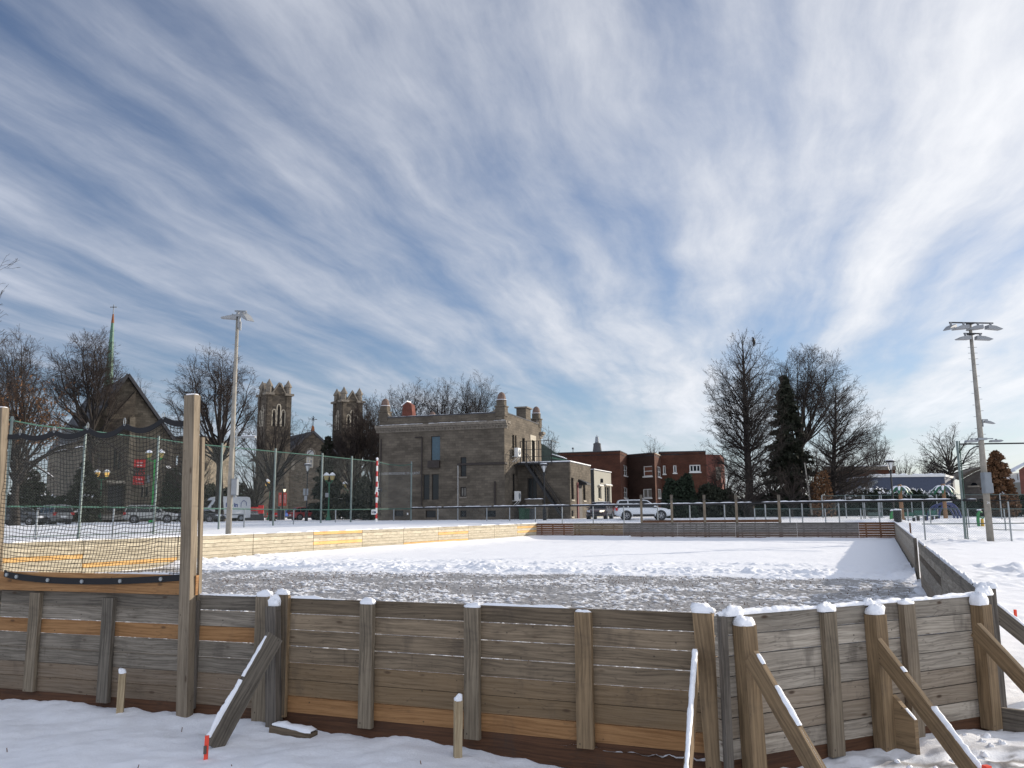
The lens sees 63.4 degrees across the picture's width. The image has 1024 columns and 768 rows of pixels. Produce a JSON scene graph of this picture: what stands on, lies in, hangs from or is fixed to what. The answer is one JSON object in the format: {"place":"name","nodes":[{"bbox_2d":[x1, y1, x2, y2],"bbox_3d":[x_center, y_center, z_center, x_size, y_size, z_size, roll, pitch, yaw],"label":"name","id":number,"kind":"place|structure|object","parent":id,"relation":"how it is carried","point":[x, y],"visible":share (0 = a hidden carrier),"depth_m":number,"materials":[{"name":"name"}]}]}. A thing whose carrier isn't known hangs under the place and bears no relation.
{"place":"outdoors","nodes":[
{"label":"outdoors","id":0,"kind":"place"},
{"bbox_2d":[2,535,936,760],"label":"rink floor","id":1,"kind":"structure","parent":0,"point":[766,563],"depth_m":24.58,"materials":[{"name":"snow"}]},
{"bbox_2d":[0,515,1023,767],"bbox_3d":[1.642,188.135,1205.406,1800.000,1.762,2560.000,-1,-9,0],"label":"snow ground","id":2,"kind":"structure","parent":0,"point":[56,735],"depth_m":7.32,"materials":[{"name":"snow"}]},
{"bbox_2d":[0,406,8,570],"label":"net post","id":3,"kind":"object","parent":2,"relation":"on","point":[4,418],"visible":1,"depth_m":9.28,"materials":[{"name":"brown wood"}]},
{"bbox_2d":[0,324,51,451],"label":"bare tree","id":4,"kind":"object","parent":2,"relation":"on","point":[20,366],"visible":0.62,"depth_m":101.27,"materials":[{"name":"brown plant"}]},
{"bbox_2d":[5,507,49,524],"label":"parked car","id":5,"kind":"object","parent":2,"relation":"on","point":[28,521],"visible":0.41,"depth_m":67.49,"materials":[{"name":"grey paint"}]},
{"bbox_2d":[5,469,50,523],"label":"spruce tree","id":6,"kind":"object","parent":2,"relation":"on","point":[37,484],"visible":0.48,"depth_m":82.62,"materials":[{"name":"green plant"}]},
{"bbox_2d":[2,539,83,572],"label":"rink boards","id":7,"kind":"object","parent":2,"relation":"on","point":[40,560],"visible":0.67,"depth_m":25.36,"materials":[{"name":"wood"}]},
{"bbox_2d":[39,505,73,524],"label":"parked car","id":8,"kind":"object","parent":2,"relation":"on","point":[52,520],"visible":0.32,"depth_m":72.87,"materials":[{"name":"grey paint"}]},
{"bbox_2d":[0,355,147,525],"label":"brown oak","id":9,"kind":"object","parent":2,"relation":"on","point":[44,417],"visible":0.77,"depth_m":65.30,"materials":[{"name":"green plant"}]},
{"bbox_2d":[58,461,104,522],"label":"spruce tree","id":10,"kind":"object","parent":2,"relation":"on","point":[78,484],"visible":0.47,"depth_m":88.83,"materials":[{"name":"green plant"}]},
{"bbox_2d":[35,325,133,467],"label":"bare tree","id":11,"kind":"object","parent":2,"relation":"on","point":[94,382],"visible":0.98,"depth_m":94.24,"materials":[{"name":"brown plant"}]},
{"bbox_2d":[0,590,178,712],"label":"rink boards","id":12,"kind":"object","parent":2,"relation":"on","point":[40,660],"visible":0.76,"depth_m":8.41,"materials":[{"name":"wood"}]},
{"bbox_2d":[0,571,198,594],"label":"wooden plank","id":13,"kind":"object","parent":12,"relation":"on","point":[171,588],"visible":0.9,"depth_m":8.43,"materials":[{"name":"wood"}]},
{"bbox_2d":[116,668,125,713],"bbox_3d":[-3.782,3.034,8.015,0.072,0.557,0.062,3,-9,-20],"label":"wooden stake","id":14,"kind":"object","parent":2,"relation":"on","point":[121,691],"visible":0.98,"depth_m":8.00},
{"bbox_2d":[81,536,177,572],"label":"rink boards","id":15,"kind":"object","parent":2,"relation":"on","point":[133,551],"visible":0.75,"depth_m":27.99,"materials":[{"name":"wood"}]},
{"bbox_2d":[46,305,235,521],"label":"gabled church","id":16,"kind":"structure","parent":2,"relation":"on","point":[139,407],"depth_m":100.81,"materials":[{"name":"stone"}]},
{"bbox_2d":[107,485,123,510],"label":"door","id":17,"kind":"structure","parent":16,"relation":"in","point":[112,504],"depth_m":97.35,"materials":[{"name":"brown metal"}]},
{"bbox_2d":[133,459,145,484],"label":"gala banner","id":18,"kind":"object","parent":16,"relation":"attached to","point":[135,481],"visible":0.55,"depth_m":100.23,"materials":[{"name":"fabric"}]},
{"bbox_2d":[123,505,178,522],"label":"parked car","id":19,"kind":"object","parent":2,"relation":"on","point":[140,510],"visible":0.62,"depth_m":77.17,"materials":[{"name":"silver metal"}]},
{"bbox_2d":[158,466,181,520],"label":"conifer bush","id":20,"kind":"object","parent":2,"relation":"on","point":[175,503],"visible":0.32,"depth_m":96.42,"materials":[{"name":"green plant"}]},
{"bbox_2d":[161,429,215,495],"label":"bare tree","id":21,"kind":"object","parent":2,"relation":"on","point":[206,473],"visible":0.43,"depth_m":95.23,"materials":[{"name":"brown plant"}]},
{"bbox_2d":[176,393,204,717],"bbox_3d":[-3.147,1.745,8.107,0.235,3.331,0.152,-3,-9,19],"label":"net post","id":22,"kind":"object","parent":2,"relation":"on","point":[192,509],"visible":0.98,"depth_m":8.09,"materials":[{"name":"brown wood"}]},
{"bbox_2d":[0,412,182,584],"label":"safety net","id":23,"kind":"object","parent":22,"relation":"hanging from","point":[95,581],"visible":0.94,"depth_m":8.74,"materials":[{"name":"fabric"}]},
{"bbox_2d":[175,509,225,521],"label":"parked car","id":24,"kind":"object","parent":2,"relation":"on","point":[207,518],"visible":0.41,"depth_m":82.11,"materials":[{"name":"black paint"}]},
{"bbox_2d":[4,416,411,540],"bbox_3d":[-18.113,7.890,61.296,0.141,7.046,40.251,-5,-10,25],"label":"ball stop fence","id":25,"kind":"object","parent":2,"relation":"on","point":[11,420],"visible":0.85,"depth_m":56.81,"materials":[{"name":"metal"}]},
{"bbox_2d":[158,343,270,521],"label":"bare tree","id":26,"kind":"object","parent":2,"relation":"on","point":[226,404],"visible":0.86,"depth_m":87.82,"materials":[{"name":"brown plant"}]},
{"bbox_2d":[177,533,252,559],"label":"rink boards","id":27,"kind":"object","parent":2,"relation":"on","point":[225,545],"visible":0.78,"depth_m":31.90,"materials":[{"name":"wood"}]},
{"bbox_2d":[176,482,257,520],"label":"cedar hedge","id":28,"kind":"object","parent":2,"relation":"on","point":[209,489],"visible":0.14,"depth_m":106.58,"materials":[{"name":"green plant"}]},
{"bbox_2d":[203,496,250,521],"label":"delivery van","id":29,"kind":"object","parent":2,"relation":"on","point":[235,514],"visible":0.48,"depth_m":90.18,"materials":[{"name":"white paint"}]},
{"bbox_2d":[193,589,281,747],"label":"rink boards","id":30,"kind":"object","parent":2,"relation":"on","point":[242,682],"visible":0.93,"depth_m":7.85,"materials":[{"name":"wood"}]},
{"bbox_2d":[221,310,256,533],"bbox_3d":[-16.362,2.304,48.966,2.379,13.927,0.973,-2,-9,10],"label":"floodlight pole","id":31,"kind":"object","parent":2,"relation":"on","point":[233,488],"visible":0.98,"depth_m":49.05,"materials":[{"name":"metal"}]},
{"bbox_2d":[245,505,263,520],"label":"college sign","id":32,"kind":"object","parent":2,"relation":"on","point":[255,516],"visible":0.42,"depth_m":97.82,"materials":[{"name":"red paint"}]},
{"bbox_2d":[225,445,292,506],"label":"bare tree","id":33,"kind":"object","parent":2,"relation":"on","point":[252,493],"visible":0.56,"depth_m":102.77,"materials":[{"name":"brown plant"}]},
{"bbox_2d":[228,406,328,520],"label":"bare tree","id":34,"kind":"object","parent":2,"relation":"on","point":[259,445],"visible":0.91,"depth_m":89.33,"materials":[{"name":"brown plant"}]},
{"bbox_2d":[252,531,312,554],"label":"rink boards","id":35,"kind":"object","parent":2,"relation":"on","point":[278,542],"visible":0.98,"depth_m":34.67,"materials":[{"name":"wood"}]},
{"bbox_2d":[269,721,317,737],"bbox_3d":[-1.933,3.058,7.332,0.428,0.132,0.132,-4,-9,19],"label":"loose plank","id":36,"kind":"object","parent":2,"relation":"on","point":[285,728],"visible":0.99,"depth_m":7.29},
{"bbox_2d":[288,507,315,519],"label":"parked car","id":37,"kind":"object","parent":2,"relation":"on","point":[301,516],"visible":0.49,"depth_m":98.64,"materials":[{"name":"red paint"}]},
{"bbox_2d":[248,379,364,517],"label":"twin tower church","id":38,"kind":"structure","parent":2,"relation":"on","point":[280,397],"depth_m":173.93,"materials":[{"name":"brown stone"}]},
{"bbox_2d":[307,435,345,519],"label":"spruce tree","id":39,"kind":"object","parent":2,"relation":"on","point":[336,502],"visible":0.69,"depth_m":95.69,"materials":[{"name":"green plant"}]},
{"bbox_2d":[313,529,361,550],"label":"rink boards","id":40,"kind":"object","parent":2,"relation":"on","point":[334,539],"visible":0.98,"depth_m":37.86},
{"bbox_2d":[321,402,379,519],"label":"bare tree","id":41,"kind":"object","parent":2,"relation":"on","point":[360,438],"visible":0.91,"depth_m":95.49,"materials":[{"name":"brown plant"}]},
{"bbox_2d":[331,492,377,519],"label":"cedar hedge","id":42,"kind":"object","parent":2,"relation":"on","point":[341,513],"visible":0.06,"depth_m":102.14,"materials":[{"name":"green plant"}]},
{"bbox_2d":[346,476,377,519],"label":"spruce tree","id":43,"kind":"object","parent":2,"relation":"on","point":[366,483],"visible":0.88,"depth_m":90.60,"materials":[{"name":"green plant"}]},
{"bbox_2d":[355,393,394,489],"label":"bare tree","id":44,"kind":"object","parent":2,"relation":"on","point":[376,423],"visible":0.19,"depth_m":99.34,"materials":[{"name":"brown plant"}]},
{"bbox_2d":[362,527,403,546],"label":"rink boards","id":45,"kind":"object","parent":2,"relation":"on","point":[382,537],"visible":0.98,"depth_m":41.02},
{"bbox_2d":[377,377,437,416],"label":"bare tree","id":46,"kind":"object","parent":2,"relation":"on","point":[405,400],"visible":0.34,"depth_m":116.28,"materials":[{"name":"brown plant"}]},
{"bbox_2d":[403,526,437,543],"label":"rink boards","id":47,"kind":"object","parent":2,"relation":"on","point":[413,535],"visible":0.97,"depth_m":44.08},
{"bbox_2d":[418,377,471,414],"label":"bare tree","id":48,"kind":"object","parent":2,"relation":"on","point":[443,405],"visible":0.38,"depth_m":118.44,"materials":[{"name":"brown plant"}]},
{"bbox_2d":[438,525,467,541],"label":"rink boards","id":49,"kind":"object","parent":2,"relation":"on","point":[458,533],"visible":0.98,"depth_m":47.08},
{"bbox_2d":[453,693,462,757],"bbox_3d":[-0.433,2.785,6.673,0.072,0.573,0.065,3,-9,-20],"label":"wooden stake","id":50,"kind":"object","parent":2,"relation":"on","point":[457,726],"visible":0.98,"depth_m":6.66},
{"bbox_2d":[444,372,506,413],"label":"bare tree","id":51,"kind":"object","parent":2,"relation":"on","point":[465,408],"visible":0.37,"depth_m":119.82,"materials":[{"name":"brown plant"}]},
{"bbox_2d":[468,524,493,539],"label":"rink boards","id":52,"kind":"object","parent":2,"relation":"on","point":[482,531],"visible":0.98,"depth_m":50.05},
{"bbox_2d":[375,392,591,519],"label":"stone building","id":53,"kind":"structure","parent":2,"relation":"on","point":[499,454],"depth_m":84.13,"materials":[{"name":"grey stone"}]},
{"bbox_2d":[431,436,439,459],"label":"window","id":54,"kind":"structure","parent":53,"relation":"in","point":[435,440],"depth_m":84.46,"materials":[{"name":"blue glass"}]},
{"bbox_2d":[432,474,438,499],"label":"window","id":55,"kind":"structure","parent":53,"relation":"in","point":[435,477],"depth_m":83.84,"materials":[{"name":"black glass"}]},
{"bbox_2d":[528,478,536,498],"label":"window","id":56,"kind":"structure","parent":53,"relation":"in","point":[532,484],"depth_m":85.02,"materials":[{"name":"black glass"}]},
{"bbox_2d":[265,588,721,767],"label":"rink boards","id":57,"kind":"object","parent":2,"relation":"on","point":[539,719],"visible":1,"depth_m":6.80,"materials":[{"name":"wood"}]},
{"bbox_2d":[494,524,516,537],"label":"rink boards","id":58,"kind":"object","parent":2,"relation":"on","point":[504,530],"visible":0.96,"depth_m":52.84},
{"bbox_2d":[517,523,536,535],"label":"rink boards","id":59,"kind":"object","parent":2,"relation":"on","point":[526,529],"visible":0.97,"depth_m":55.68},
{"bbox_2d":[536,523,572,535],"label":"rink boards","id":60,"kind":"object","parent":2,"relation":"on","point":[555,531],"visible":0.79,"depth_m":56.54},
{"bbox_2d":[573,523,622,535],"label":"rink boards","id":61,"kind":"object","parent":2,"relation":"on","point":[601,529],"visible":0.75,"depth_m":55.47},
{"bbox_2d":[586,502,613,518],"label":"parked car","id":62,"kind":"object","parent":2,"relation":"on","point":[606,510],"visible":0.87,"depth_m":77.86,"materials":[{"name":"grey paint"}]},
{"bbox_2d":[590,469,612,517],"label":"stucco house","id":63,"kind":"structure","parent":2,"relation":"on","point":[601,485],"depth_m":101.89,"materials":[{"name":"paint"}]},
{"bbox_2d":[557,447,724,516],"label":"brick flats","id":64,"kind":"structure","parent":2,"relation":"on","point":[636,476],"depth_m":116.18,"materials":[{"name":"brick"}]},
{"bbox_2d":[614,499,670,519],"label":"parked car","id":65,"kind":"object","parent":2,"relation":"on","point":[635,509],"visible":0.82,"depth_m":73.21,"materials":[{"name":"white paint"}]},
{"bbox_2d":[623,523,677,536],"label":"rink boards","id":66,"kind":"object","parent":2,"relation":"on","point":[661,529],"visible":0.78,"depth_m":54.20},
{"bbox_2d":[661,472,699,517],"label":"cedar bush","id":67,"kind":"object","parent":2,"relation":"on","point":[683,489],"visible":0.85,"depth_m":82.41,"materials":[{"name":"green plant"}]},
{"bbox_2d":[677,523,735,537],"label":"rink boards","id":68,"kind":"object","parent":2,"relation":"on","point":[709,529],"visible":0.85,"depth_m":52.89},
{"bbox_2d":[640,495,781,536],"bbox_3d":[12.595,8.485,53.094,8.882,2.898,0.202,-4,-9,21],"label":"rail fence","id":69,"kind":"object","parent":2,"relation":"on","point":[736,520],"visible":0.91,"depth_m":53.20,"materials":[{"name":"grey wood"}]},
{"bbox_2d":[695,482,739,517],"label":"cedar hedge","id":70,"kind":"object","parent":2,"relation":"on","point":[709,491],"visible":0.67,"depth_m":84.25,"materials":[{"name":"green plant"}]},
{"bbox_2d":[412,441,1023,540],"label":"rail fence","id":71,"kind":"object","parent":2,"relation":"on","point":[962,493],"visible":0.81,"depth_m":52.53,"materials":[{"name":"black metal"}]},
{"bbox_2d":[705,457,753,496],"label":"bare tree","id":72,"kind":"object","parent":2,"relation":"on","point":[715,483],"visible":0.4,"depth_m":91.24,"materials":[{"name":"brown plant"}]},
{"bbox_2d":[724,476,766,517],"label":"bare tree","id":73,"kind":"object","parent":2,"relation":"on","point":[743,507],"visible":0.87,"depth_m":83.01,"materials":[{"name":"brown plant"}]},
{"bbox_2d":[700,329,797,516],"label":"bare tree","id":74,"kind":"object","parent":2,"relation":"on","point":[742,390],"visible":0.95,"depth_m":85.54,"materials":[{"name":"brown plant"}]},
{"bbox_2d":[666,493,841,517],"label":"cedar hedge","id":75,"kind":"object","parent":2,"relation":"on","point":[783,511],"visible":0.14,"depth_m":86.03,"materials":[{"name":"green plant"}]},
{"bbox_2d":[735,523,796,537],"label":"rink boards","id":76,"kind":"object","parent":2,"relation":"on","point":[754,530],"visible":0.84,"depth_m":51.61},
{"bbox_2d":[761,375,824,516],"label":"spruce tree","id":77,"kind":"object","parent":2,"relation":"on","point":[792,451],"visible":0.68,"depth_m":89.39,"materials":[{"name":"green plant"}]},
{"bbox_2d":[768,464,821,516],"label":"bare tree","id":78,"kind":"object","parent":2,"relation":"on","point":[792,497],"visible":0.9,"depth_m":83.06,"materials":[{"name":"brown plant"}]},
{"bbox_2d":[768,344,865,489],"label":"bare tree","id":79,"kind":"object","parent":2,"relation":"on","point":[804,394],"visible":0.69,"depth_m":94.79,"materials":[{"name":"brown plant"}]},
{"bbox_2d":[808,470,836,516],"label":"brown shrub","id":80,"kind":"object","parent":2,"relation":"on","point":[822,484],"visible":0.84,"depth_m":82.88,"materials":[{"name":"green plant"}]},
{"bbox_2d":[797,522,858,537],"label":"rink boards","id":81,"kind":"object","parent":2,"relation":"on","point":[839,529],"visible":0.84,"depth_m":50.28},
{"bbox_2d":[794,380,890,516],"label":"bare tree","id":82,"kind":"object","parent":2,"relation":"on","point":[843,449],"visible":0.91,"depth_m":84.93,"materials":[{"name":"brown plant"}]},
{"bbox_2d":[823,454,881,494],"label":"bare tree","id":83,"kind":"object","parent":2,"relation":"on","point":[873,483],"visible":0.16,"depth_m":98.40,"materials":[{"name":"brown plant"}]},
{"bbox_2d":[825,465,895,497],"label":"brick building","id":84,"kind":"structure","parent":2,"relation":"on","point":[883,470],"depth_m":121.41,"materials":[{"name":"brick"}]},
{"bbox_2d":[714,585,1023,767],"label":"rink boards","id":85,"kind":"object","parent":2,"relation":"on","point":[829,694],"visible":0.99,"depth_m":6.48,"materials":[{"name":"brown wood"}]},
{"bbox_2d":[859,425,894,465],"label":"bare tree","id":86,"kind":"object","parent":2,"relation":"on","point":[876,449],"visible":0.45,"depth_m":127.56,"materials":[{"name":"brown plant"}]},
{"bbox_2d":[858,522,911,539],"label":"rink boards","id":87,"kind":"object","parent":2,"relation":"on","point":[870,525],"visible":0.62,"depth_m":49.33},
{"bbox_2d":[754,508,1023,530],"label":"playground fence","id":88,"kind":"object","parent":2,"relation":"on","point":[1004,512],"visible":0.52,"depth_m":62.12,"materials":[{"name":"metal"}]},
{"bbox_2d":[836,473,955,496],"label":"blue building","id":89,"kind":"structure","parent":2,"relation":"on","point":[928,482],"depth_m":105.28,"materials":[{"name":"metal"}]},
{"bbox_2d":[835,486,960,515],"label":"cedar hedge","id":90,"kind":"object","parent":2,"relation":"on","point":[920,494],"visible":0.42,"depth_m":88.18,"materials":[{"name":"green plant"}]},
{"bbox_2d":[888,484,912,519],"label":"palm sprayer","id":91,"kind":"object","parent":2,"relation":"on","point":[899,487],"visible":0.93,"depth_m":67.15,"materials":[{"name":"brown plastic"}]},
{"bbox_2d":[894,522,919,578],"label":"rink boards","id":92,"kind":"object","parent":2,"relation":"on","point":[906,540],"visible":1,"depth_m":26.64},
{"bbox_2d":[821,494,1023,520],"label":"court fence","id":93,"kind":"object","parent":2,"relation":"on","point":[863,506],"visible":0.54,"depth_m":77.12,"materials":[{"name":"metal"}]},
{"bbox_2d":[918,539,942,615],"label":"rink boards","id":94,"kind":"object","parent":2,"relation":"on","point":[929,562],"visible":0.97,"depth_m":15.73,"materials":[{"name":"wood"}]},
{"bbox_2d":[914,449,953,475],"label":"bare tree","id":95,"kind":"object","parent":2,"relation":"on","point":[930,470],"visible":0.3,"depth_m":117.40,"materials":[{"name":"brown plant"}]},
{"bbox_2d":[930,484,957,517],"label":"palm sprayer","id":96,"kind":"object","parent":2,"relation":"on","point":[943,487],"visible":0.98,"depth_m":71.08,"materials":[{"name":"brown plastic"}]},
{"bbox_2d":[927,502,961,520],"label":"climbing arch","id":97,"kind":"structure","parent":2,"relation":"on","point":[951,506],"depth_m":74.03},
{"bbox_2d":[908,422,988,490],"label":"bare tree","id":98,"kind":"object","parent":2,"relation":"on","point":[949,465],"visible":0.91,"depth_m":111.40,"materials":[{"name":"brown plant"}]},
{"bbox_2d":[940,557,956,631],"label":"rink boards","id":99,"kind":"object","parent":2,"relation":"on","point":[948,579],"visible":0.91,"depth_m":11.52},
{"bbox_2d":[894,733,1007,767],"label":"snow clods","id":100,"kind":"object","parent":2,"relation":"on","point":[984,753],"visible":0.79,"depth_m":6.49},
{"bbox_2d":[955,568,973,630],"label":"rink boards","id":101,"kind":"object","parent":2,"relation":"on","point":[964,582],"visible":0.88,"depth_m":9.36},
{"bbox_2d":[953,464,988,501],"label":"grey stone house","id":102,"kind":"structure","parent":2,"relation":"on","point":[972,483],"depth_m":111.70,"materials":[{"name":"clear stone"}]},
{"bbox_2d":[943,322,1003,540],"bbox_3d":[26.552,2.745,47.384,3.674,12.656,1.525,1,-9,-8],"label":"floodlight pole","id":103,"kind":"object","parent":2,"relation":"on","point":[987,487],"visible":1,"depth_m":47.07,"materials":[{"name":"metal"}]},
{"bbox_2d":[955,495,1023,516],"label":"cedar hedge","id":104,"kind":"object","parent":2,"relation":"on","point":[974,505],"visible":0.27,"depth_m":84.16,"materials":[{"name":"green plant"}]},
{"bbox_2d":[972,581,1023,707],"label":"rink boards","id":105,"kind":"object","parent":2,"relation":"on","point":[1009,622],"visible":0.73,"depth_m":7.99,"materials":[{"name":"wood"}]},
{"bbox_2d":[980,450,1022,516],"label":"cedar tree","id":106,"kind":"object","parent":2,"relation":"on","point":[1001,472],"visible":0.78,"depth_m":82.79,"materials":[{"name":"brown plant"}]},
{"bbox_2d":[1009,462,1023,493],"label":"white house","id":107,"kind":"structure","parent":2,"relation":"on","point":[1018,482],"depth_m":100.71,"materials":[{"name":"grey paint"}]},
{"bbox_2d":[0,0,1023,498],"label":"sky","id":108,"kind":"structure","parent":0,"point":[577,206],"materials":[{"name":"blue"}]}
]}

